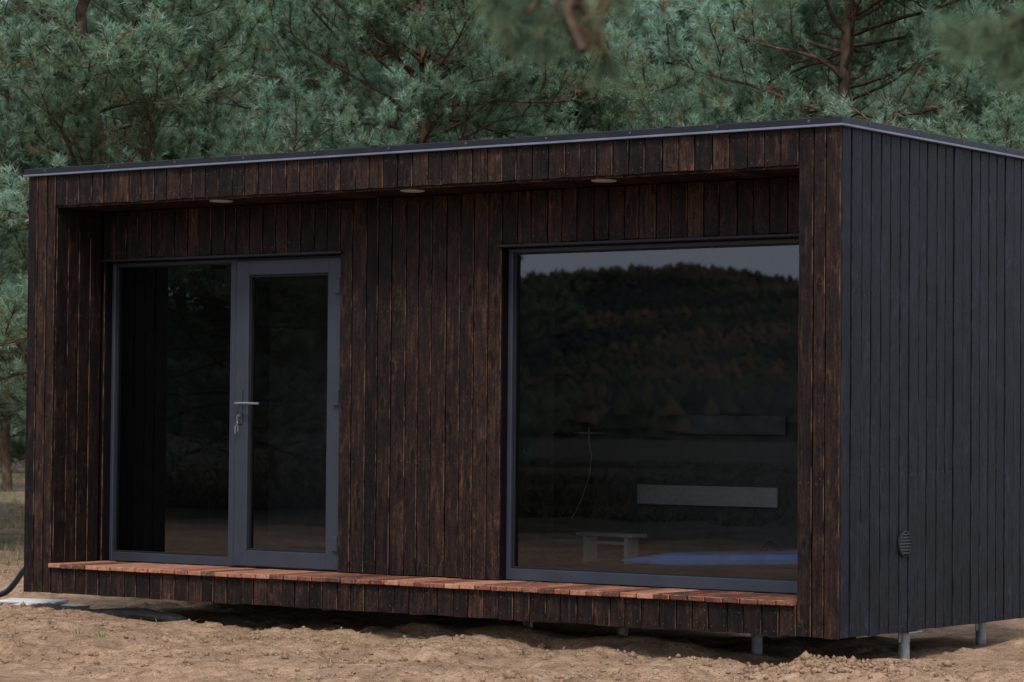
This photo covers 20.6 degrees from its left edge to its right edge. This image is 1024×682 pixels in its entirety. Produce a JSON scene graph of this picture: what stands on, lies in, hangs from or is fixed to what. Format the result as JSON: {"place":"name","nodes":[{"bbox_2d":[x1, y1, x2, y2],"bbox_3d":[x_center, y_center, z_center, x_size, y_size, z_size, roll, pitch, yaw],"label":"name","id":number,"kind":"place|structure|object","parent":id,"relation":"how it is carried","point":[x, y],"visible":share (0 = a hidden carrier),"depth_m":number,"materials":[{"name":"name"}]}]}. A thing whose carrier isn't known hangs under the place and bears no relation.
{"place":"outdoors","nodes":[
{"label":"outdoors","id":0,"kind":"place"},
{"bbox_2d":[0,455,1023,681],"bbox_3d":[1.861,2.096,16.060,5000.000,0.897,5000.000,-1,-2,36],"label":"ground","id":1,"kind":"structure","parent":0,"point":[1004,641],"depth_m":17.20,"materials":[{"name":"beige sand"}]},
{"bbox_2d":[0,567,23,596],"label":"hose","id":2,"kind":"object","parent":1,"relation":"on","point":[13,584],"visible":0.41,"depth_m":20.84,"materials":[{"name":"black plastic"}]},
{"bbox_2d":[0,16,25,417],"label":"pine tree","id":3,"kind":"object","parent":1,"relation":"on","point":[1,229],"visible":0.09,"depth_m":39.25,"materials":[{"name":"green plant"}]},
{"bbox_2d":[0,350,25,473],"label":"pine tree","id":4,"kind":"object","parent":1,"relation":"on","point":[12,426],"visible":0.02,"depth_m":73.70,"materials":[{"name":"green plant"}]},
{"bbox_2d":[6,355,25,465],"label":"pine tree","id":5,"kind":"object","parent":1,"relation":"on","point":[20,448],"visible":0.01,"depth_m":75.25,"materials":[{"name":"green plant"}]},
{"bbox_2d":[9,420,25,467],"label":"pine tree","id":6,"kind":"object","parent":1,"relation":"on","point":[22,431],"depth_m":83.59,"materials":[{"name":"green plant"}]},
{"bbox_2d":[0,90,43,284],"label":"pine tree","id":7,"kind":"object","parent":1,"relation":"on","point":[2,243],"visible":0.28,"depth_m":28.01,"materials":[{"name":"green plant"}]},
{"bbox_2d":[0,1,47,491],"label":"pine tree","id":8,"kind":"object","parent":1,"relation":"on","point":[6,474],"depth_m":53.61,"materials":[{"name":"green plant"}]},
{"bbox_2d":[0,0,50,428],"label":"pine tree","id":9,"kind":"object","parent":1,"relation":"on","point":[2,399],"visible":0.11,"depth_m":33.84,"materials":[{"name":"green plant"}]},
{"bbox_2d":[0,598,89,607],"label":"loose board","id":10,"kind":"object","parent":1,"relation":"on","point":[19,601],"visible":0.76,"depth_m":20.48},
{"bbox_2d":[0,0,131,427],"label":"pine tree","id":11,"kind":"object","parent":1,"relation":"on","point":[4,356],"depth_m":41.91,"materials":[{"name":"green plant"}]},
{"bbox_2d":[43,602,186,621],"bbox_3d":[-2.856,1.919,19.819,1.458,0.104,0.207,-1,-2,34],"label":"flat ground cover","id":12,"kind":"object","parent":1,"relation":"on","point":[145,613],"visible":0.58,"depth_m":19.71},
{"bbox_2d":[0,0,254,415],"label":"pine tree","id":13,"kind":"object","parent":1,"relation":"on","point":[21,264],"depth_m":38.33,"materials":[{"name":"green plant"}]},
{"bbox_2d":[0,0,305,420],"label":"pine tree","id":14,"kind":"object","parent":1,"relation":"on","point":[172,152],"visible":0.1,"depth_m":32.39,"materials":[{"name":"green plant"}]},
{"bbox_2d":[0,0,370,420],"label":"pine tree","id":15,"kind":"object","parent":1,"relation":"on","point":[154,44],"visible":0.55,"depth_m":26.43,"materials":[{"name":"green plant"}]},
{"bbox_2d":[106,1,398,138],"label":"pine tree","id":16,"kind":"object","parent":1,"relation":"on","point":[253,97],"depth_m":42.21,"materials":[{"name":"green plant"}]},
{"bbox_2d":[123,0,395,162],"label":"pine tree","id":17,"kind":"object","parent":1,"relation":"on","point":[284,97],"visible":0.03,"depth_m":36.80,"materials":[{"name":"green plant"}]},
{"bbox_2d":[202,2,439,118],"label":"pine tree","id":18,"kind":"object","parent":1,"relation":"on","point":[326,53],"depth_m":50.18,"materials":[{"name":"green plant"}]},
{"bbox_2d":[179,0,597,158],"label":"pine tree","id":19,"kind":"object","parent":1,"relation":"on","point":[270,28],"visible":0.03,"depth_m":31.91,"materials":[{"name":"green plant"}]},
{"bbox_2d":[356,79,456,138],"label":"pine tree","id":20,"kind":"object","parent":1,"relation":"on","point":[399,113],"depth_m":43.26,"materials":[{"name":"green plant"}]},
{"bbox_2d":[304,0,573,142],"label":"pine tree","id":21,"kind":"object","parent":1,"relation":"on","point":[394,120],"visible":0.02,"depth_m":35.75,"materials":[{"name":"green plant"}]},
{"bbox_2d":[249,0,646,154],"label":"pine tree","id":22,"kind":"object","parent":1,"relation":"on","point":[361,16],"visible":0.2,"depth_m":26.90,"materials":[{"name":"green plant"}]},
{"bbox_2d":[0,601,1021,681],"bbox_3d":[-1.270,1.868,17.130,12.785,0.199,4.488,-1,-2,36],"label":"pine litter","id":23,"kind":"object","parent":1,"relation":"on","point":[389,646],"visible":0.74,"depth_m":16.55,"materials":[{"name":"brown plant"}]},
{"bbox_2d":[0,602,1023,681],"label":"soil clods","id":24,"kind":"object","parent":1,"relation":"on","point":[805,656],"visible":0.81,"depth_m":15.93,"materials":[{"name":"brown soil"}]},
{"bbox_2d":[23,115,1023,658],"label":"cabin","id":25,"kind":"object","parent":1,"relation":"on","point":[381,379],"visible":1,"depth_m":18.65,"materials":[{"name":"brown wood"}]},
{"bbox_2d":[109,259,236,565],"bbox_3d":[-2.389,0.503,19.927,1.188,2.139,0.068,-1,-2,36],"label":"window","id":26,"kind":"structure","parent":25,"relation":"in","point":[115,554],"depth_m":20.04,"materials":[{"name":"metal"}]},
{"bbox_2d":[234,257,340,569],"bbox_3d":[-1.536,0.493,19.232,0.966,2.116,0.152,-1,-2,36],"label":"door","id":27,"kind":"structure","parent":25,"relation":"in","point":[248,271],"depth_m":19.36,"materials":[{"name":"metal"}]},
{"bbox_2d":[571,427,603,517],"bbox_3d":[0.539,0.942,20.060,0.273,0.652,0.019,-1,-2,36],"label":"hanging cable","id":28,"kind":"object","parent":25,"relation":"hanging from","point":[589,433],"visible":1,"depth_m":20.06,"materials":[{"name":"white plastic"}]},
{"bbox_2d":[576,531,646,563],"bbox_3d":[0.697,1.452,19.747,0.540,0.212,0.160,-1,-2,45],"label":"bench","id":29,"kind":"object","parent":25,"relation":"on","point":[591,542],"visible":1,"depth_m":19.72,"materials":[{"name":"wood"}]},
{"bbox_2d":[506,238,798,593],"bbox_3d":[0.933,0.460,17.518,2.336,2.139,0.068,-1,-2,36],"label":"window","id":30,"kind":"structure","parent":25,"relation":"in","point":[513,572],"depth_m":17.84,"materials":[{"name":"metal"}]},
{"bbox_2d":[637,485,778,507],"bbox_3d":[1.351,1.073,19.480,1.140,0.135,0.030,-1,-2,36],"label":"wall shelf","id":31,"kind":"object","parent":25,"relation":"attached to","point":[711,496],"depth_m":19.45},
{"bbox_2d":[622,540,796,566],"bbox_3d":[1.589,1.379,18.167,2.000,0.199,0.703,-1,-2,36],"label":"paddle board","id":32,"kind":"object","parent":25,"relation":"on","point":[764,556],"visible":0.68,"depth_m":18.00,"materials":[{"name":"plastic"}]},
{"bbox_2d":[676,415,786,434],"bbox_3d":[1.510,0.579,19.383,0.880,0.130,0.030,-1,-2,36],"label":"wall shelf","id":33,"kind":"object","parent":25,"relation":"attached to","point":[734,425],"depth_m":19.36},
{"bbox_2d":[411,0,663,143],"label":"pine tree","id":34,"kind":"object","parent":1,"relation":"on","point":[624,33],"visible":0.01,"depth_m":31.35,"materials":[{"name":"green plant"}]},
{"bbox_2d":[442,0,716,139],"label":"pine tree","id":35,"kind":"object","parent":1,"relation":"on","point":[597,111],"visible":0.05,"depth_m":28.67,"materials":[{"name":"green plant"}]},
{"bbox_2d":[580,0,720,131],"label":"pine tree","id":36,"kind":"object","parent":1,"relation":"on","point":[639,22],"visible":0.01,"depth_m":37.33,"materials":[{"name":"green plant"}]},
{"bbox_2d":[575,0,756,131],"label":"pine tree","id":37,"kind":"object","parent":1,"relation":"on","point":[684,17],"visible":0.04,"depth_m":44.01,"materials":[{"name":"green plant"}]},
{"bbox_2d":[642,2,783,117],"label":"pine tree","id":38,"kind":"object","parent":1,"relation":"on","point":[722,7],"depth_m":50.78,"materials":[{"name":"green plant"}]},
{"bbox_2d":[466,0,1023,101],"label":"pine tree","id":39,"kind":"object","parent":1,"relation":"on","point":[580,30],"visible":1,"depth_m":4.98,"materials":[{"name":"green plant"}]},
{"bbox_2d":[673,0,887,125],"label":"pine tree","id":40,"kind":"object","parent":1,"relation":"on","point":[833,88],"visible":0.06,"depth_m":30.62,"materials":[{"name":"green plant"}]},
{"bbox_2d":[607,0,1023,149],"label":"pine tree","id":41,"kind":"object","parent":1,"relation":"on","point":[846,21],"visible":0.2,"depth_m":26.36,"materials":[{"name":"green plant"}]},
{"bbox_2d":[675,0,995,142],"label":"pine tree","id":42,"kind":"object","parent":1,"relation":"on","point":[886,94],"visible":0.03,"depth_m":37.17,"materials":[{"name":"green plant"}]},
{"bbox_2d":[854,0,1023,138],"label":"pine tree","id":43,"kind":"object","parent":1,"relation":"on","point":[991,5],"visible":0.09,"depth_m":31.39,"materials":[{"name":"green plant"}]},
{"bbox_2d":[871,0,1022,141],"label":"pine tree","id":44,"kind":"object","parent":1,"relation":"on","point":[977,119],"visible":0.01,"depth_m":37.85,"materials":[{"name":"green plant"}]},
{"bbox_2d":[905,0,1023,150],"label":"pine tree","id":45,"kind":"object","parent":1,"relation":"on","point":[987,133],"visible":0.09,"depth_m":24.70,"materials":[{"name":"green plant"}]},
{"bbox_2d":[974,5,1023,103],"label":"pine tree","id":46,"kind":"object","parent":1,"relation":"on","point":[993,82],"depth_m":31.38,"materials":[{"name":"green plant"}]}
]}

